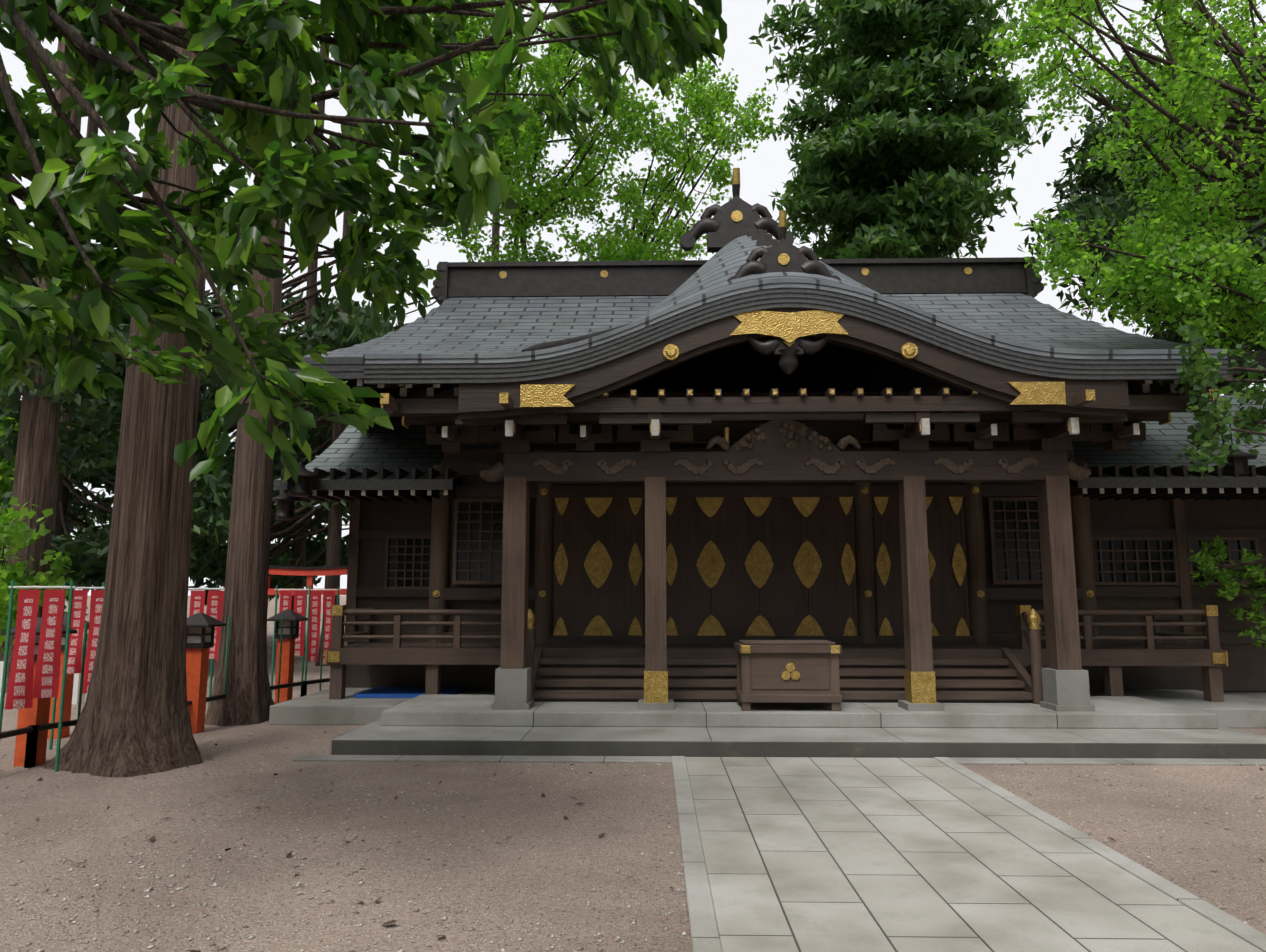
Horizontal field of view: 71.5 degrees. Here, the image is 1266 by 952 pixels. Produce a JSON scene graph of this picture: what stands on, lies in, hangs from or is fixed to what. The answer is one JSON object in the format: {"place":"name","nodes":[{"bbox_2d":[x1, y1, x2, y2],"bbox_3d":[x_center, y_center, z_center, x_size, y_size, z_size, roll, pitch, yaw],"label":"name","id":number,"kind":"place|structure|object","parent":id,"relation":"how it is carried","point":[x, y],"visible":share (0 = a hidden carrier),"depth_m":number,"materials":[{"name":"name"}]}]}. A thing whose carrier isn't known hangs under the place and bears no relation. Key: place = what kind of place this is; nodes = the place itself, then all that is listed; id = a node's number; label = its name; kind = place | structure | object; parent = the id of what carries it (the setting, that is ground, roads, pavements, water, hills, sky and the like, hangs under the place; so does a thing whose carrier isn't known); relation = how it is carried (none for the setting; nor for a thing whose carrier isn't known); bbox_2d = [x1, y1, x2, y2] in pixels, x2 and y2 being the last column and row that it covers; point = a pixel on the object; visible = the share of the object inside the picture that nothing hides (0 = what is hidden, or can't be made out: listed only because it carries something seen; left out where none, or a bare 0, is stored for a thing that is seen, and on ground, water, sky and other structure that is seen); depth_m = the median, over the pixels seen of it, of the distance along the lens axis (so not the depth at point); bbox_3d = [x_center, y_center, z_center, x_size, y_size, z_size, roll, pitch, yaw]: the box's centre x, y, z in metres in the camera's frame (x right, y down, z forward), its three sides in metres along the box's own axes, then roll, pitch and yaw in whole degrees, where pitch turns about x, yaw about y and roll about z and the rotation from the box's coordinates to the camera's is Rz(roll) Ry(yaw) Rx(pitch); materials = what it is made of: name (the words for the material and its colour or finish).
{"place":"outdoors","nodes":[
{"label":"outdoors","id":0,"kind":"place"},
{"bbox_2d":[0,596,1265,951],"bbox_3d":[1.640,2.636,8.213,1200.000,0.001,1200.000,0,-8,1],"label":"ground","id":1,"kind":"structure","parent":0,"point":[556,880],"depth_m":5.39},
{"bbox_2d":[0,580,75,771],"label":"banners","id":2,"kind":"object","parent":1,"relation":"on","point":[21,694],"visible":1,"depth_m":7.69,"materials":[{"name":"red fabric"}]},
{"bbox_2d":[3,617,77,766],"bbox_3d":[-5.423,1.946,7.986,0.408,1.308,0.408,0,-8,1],"label":"lantern post","id":3,"kind":"object","parent":1,"relation":"on","point":[38,713],"visible":0.21,"depth_m":7.89,"materials":[{"name":"orange wood"}]},
{"bbox_2d":[0,395,84,534],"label":"tree","id":4,"kind":"object","parent":1,"relation":"on","point":[7,467],"visible":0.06,"depth_m":20.03,"materials":[{"name":"green plant"}]},
{"bbox_2d":[0,659,86,703],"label":"white wall","id":5,"kind":"structure","parent":1,"relation":"on","point":[76,689],"depth_m":12.21,"materials":[{"name":"white paint"}]},
{"bbox_2d":[0,497,88,654],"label":"bush","id":6,"kind":"object","parent":1,"relation":"on","point":[16,535],"visible":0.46,"depth_m":13.03,"materials":[{"name":"green plant"}]},
{"bbox_2d":[0,40,129,692],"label":"cedar","id":7,"kind":"object","parent":1,"relation":"on","point":[40,410],"visible":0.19,"depth_m":14.34,"materials":[{"name":"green plant"}]},
{"bbox_2d":[47,614,88,738],"bbox_3d":[-6.149,2.142,9.455,0.408,1.308,0.408,0,-8,1],"label":"lantern post","id":8,"kind":"object","parent":1,"relation":"on","point":[68,700],"visible":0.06,"depth_m":9.39,"materials":[{"name":"orange wood"}]},
{"bbox_2d":[49,582,103,749],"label":"banners","id":9,"kind":"object","parent":1,"relation":"on","point":[79,606],"visible":0.54,"depth_m":8.83,"materials":[{"name":"red fabric"}]},
{"bbox_2d":[43,9,214,776],"bbox_3d":[-4.480,-10.366,10.235,8.157,26.511,7.344,0,-8,1],"label":"cedar","id":10,"kind":"object","parent":1,"relation":"on","point":[133,719],"visible":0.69,"depth_m":7.92,"materials":[{"name":"brown plant"}]},
{"bbox_2d":[0,613,329,767],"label":"fence","id":11,"kind":"object","parent":1,"relation":"on","point":[31,731],"visible":0.4,"depth_m":8.30,"materials":[{"name":"orange-red paint"},{"name":"black paint"}]},
{"bbox_2d":[50,46,284,589],"bbox_3d":[-8.915,-7.609,17.628,4.386,23.000,6.007,4,-8,-25],"label":"cedar","id":12,"kind":"object","parent":1,"relation":"on","point":[205,520],"visible":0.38,"depth_m":15.79,"materials":[{"name":"green plant"}]},
{"bbox_2d":[0,208,387,665],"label":"cedar","id":13,"kind":"object","parent":1,"relation":"on","point":[93,575],"visible":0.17,"depth_m":18.99,"materials":[{"name":"green plant"}]},
{"bbox_2d":[0,300,396,578],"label":"cedar","id":14,"kind":"object","parent":1,"relation":"on","point":[75,504],"visible":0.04,"depth_m":19.43,"materials":[{"name":"green plant"}]},
{"bbox_2d":[186,588,224,658],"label":"banners","id":15,"kind":"object","parent":1,"relation":"on","point":[214,604],"visible":0.46,"depth_m":10.79,"materials":[{"name":"red fabric"}]},
{"bbox_2d":[186,613,225,733],"bbox_3d":[-4.872,2.190,9.815,0.408,1.308,0.408,0,-8,1],"label":"lantern post","id":16,"kind":"object","parent":1,"relation":"on","point":[200,635],"visible":0.92,"depth_m":9.75,"materials":[{"name":"orange wood"}]},
{"bbox_2d":[208,585,223,706],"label":"banners","id":17,"kind":"object","parent":1,"relation":"on","point":[211,675],"visible":0.04,"depth_m":11.45,"materials":[{"name":"red fabric"}]},
{"bbox_2d":[72,43,399,610],"bbox_3d":[-12.607,-6.995,26.005,13.080,24.000,10.219,3,-8,-19],"label":"cedar","id":18,"kind":"object","parent":1,"relation":"on","point":[299,548],"visible":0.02,"depth_m":24.70,"materials":[{"name":"green plant"}]},
{"bbox_2d":[205,174,285,725],"bbox_3d":[-4.037,-10.343,12.259,8.264,27.000,7.999,0,-8,1],"label":"trunk","id":19,"kind":"object","parent":1,"relation":"on","point":[248,700],"visible":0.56,"depth_m":10.67,"materials":[{"name":"brown plant"}]},
{"bbox_2d":[267,609,307,703],"bbox_3d":[-4.693,2.465,11.876,0.408,1.308,0.408,0,-8,1],"label":"lantern post","id":20,"kind":"object","parent":1,"relation":"on","point":[291,619],"visible":0.9,"depth_m":11.81,"materials":[{"name":"orange wood"}]},
{"bbox_2d":[271,585,311,694],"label":"banners","id":21,"kind":"object","parent":1,"relation":"on","point":[299,601],"visible":0.69,"depth_m":12.64,"materials":[{"name":"red fabric"}]},
{"bbox_2d":[267,565,347,611],"bbox_3d":[-5.077,2.360,13.730,2.160,2.013,0.170,0,-8,1],"label":"torii","id":22,"kind":"object","parent":1,"relation":"on","point":[310,573],"visible":0.25,"depth_m":13.78,"materials":[{"name":"red wood"}]},
{"bbox_2d":[300,586,340,695],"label":"banners","id":23,"kind":"object","parent":1,"relation":"on","point":[315,615],"visible":0.65,"depth_m":13.10,"materials":[{"name":"red fabric"}]},
{"bbox_2d":[205,6,502,587],"bbox_3d":[-10.719,-7.472,29.995,8.657,26.000,10.507,7,-10,-41],"label":"cedar","id":24,"kind":"object","parent":1,"relation":"on","point":[318,562],"visible":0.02,"depth_m":26.86,"materials":[{"name":"green plant"}]},
{"bbox_2d":[0,0,726,483],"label":"broadleaf","id":25,"kind":"object","parent":1,"relation":"on","point":[252,64],"visible":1,"depth_m":4.42,"materials":[{"name":"green plant"}]},
{"bbox_2d":[360,0,784,279],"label":"maple","id":26,"kind":"object","parent":1,"relation":"on","point":[554,193],"visible":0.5,"depth_m":20.60,"materials":[{"name":"green plant"}]},
{"bbox_2d":[1,732,1263,951],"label":"leaf litter","id":27,"kind":"object","parent":1,"relation":"on","point":[289,854],"visible":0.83,"depth_m":5.48,"materials":[{"name":"brown plant"}]},
{"bbox_2d":[0,731,1265,951],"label":"pebbles","id":28,"kind":"object","parent":1,"relation":"on","point":[450,845],"visible":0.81,"depth_m":5.28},
{"bbox_2d":[269,688,1265,758],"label":"stone platform","id":29,"kind":"structure","parent":1,"relation":"on","point":[1161,724],"depth_m":9.01,"materials":[{"name":"stone"}]},
{"bbox_2d":[272,168,1265,711],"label":"shrine","id":30,"kind":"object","parent":29,"relation":"on","point":[922,484],"visible":0.96,"depth_m":11.81,"materials":[{"name":"brown wood"}]},
{"bbox_2d":[280,450,320,496],"bbox_3d":[-4.366,-0.133,11.563,0.560,0.820,0.485,0,-8,1],"label":"hanging lantern","id":31,"kind":"object","parent":30,"relation":"attached to","point":[303,487],"visible":0.73,"depth_m":11.43,"materials":[{"name":"black metal"}]},
{"bbox_2d":[1213,415,1256,475],"bbox_3d":[7.982,-0.392,11.711,0.588,0.861,0.509,0,-8,1],"label":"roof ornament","id":32,"kind":"object","parent":30,"relation":"on","point":[1241,459],"visible":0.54,"depth_m":11.55,"materials":[{"name":"black metal"}]},
{"bbox_2d":[734,640,841,710],"bbox_3d":[1.669,2.153,9.547,1.080,0.710,0.622,0,-8,1],"label":"offering box","id":33,"kind":"object","parent":29,"relation":"on","point":[787,671],"visible":1,"depth_m":9.28,"materials":[{"name":"brown wood"}]},
{"bbox_2d":[748,0,1052,258],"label":"tree","id":34,"kind":"object","parent":1,"relation":"on","point":[885,156],"visible":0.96,"depth_m":21.11,"materials":[{"name":"green plant"}]},
{"bbox_2d":[978,0,1265,261],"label":"tree","id":35,"kind":"object","parent":1,"relation":"on","point":[1180,115],"visible":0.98,"depth_m":11.12,"materials":[{"name":"green plant"}]},
{"bbox_2d":[1014,153,1265,357],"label":"tree","id":36,"kind":"object","parent":1,"relation":"on","point":[1226,283],"visible":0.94,"depth_m":10.12,"materials":[{"name":"green plant"}]},
{"bbox_2d":[1017,0,1265,350],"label":"tree","id":37,"kind":"object","parent":1,"relation":"on","point":[1117,201],"visible":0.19,"depth_m":19.87,"materials":[{"name":"green plant"}]},
{"bbox_2d":[1128,1,1264,394],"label":"tree","id":38,"kind":"object","parent":1,"relation":"on","point":[1153,297],"depth_m":26.94,"materials":[{"name":"green plant"}]},
{"bbox_2d":[1152,321,1265,478],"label":"tree","id":39,"kind":"object","parent":1,"relation":"on","point":[1203,372],"visible":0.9,"depth_m":8.47,"materials":[{"name":"green plant"}]},
{"bbox_2d":[1188,535,1265,647],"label":"shrub","id":40,"kind":"object","parent":1,"relation":"on","point":[1253,573],"visible":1,"depth_m":11.33,"materials":[{"name":"green plant"}]},
{"bbox_2d":[0,0,1265,595],"label":"sky","id":41,"kind":"structure","parent":0,"point":[763,171],"materials":[{"name":"white"}]},
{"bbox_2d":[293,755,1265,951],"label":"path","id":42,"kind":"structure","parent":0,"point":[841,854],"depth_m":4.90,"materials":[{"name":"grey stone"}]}
]}

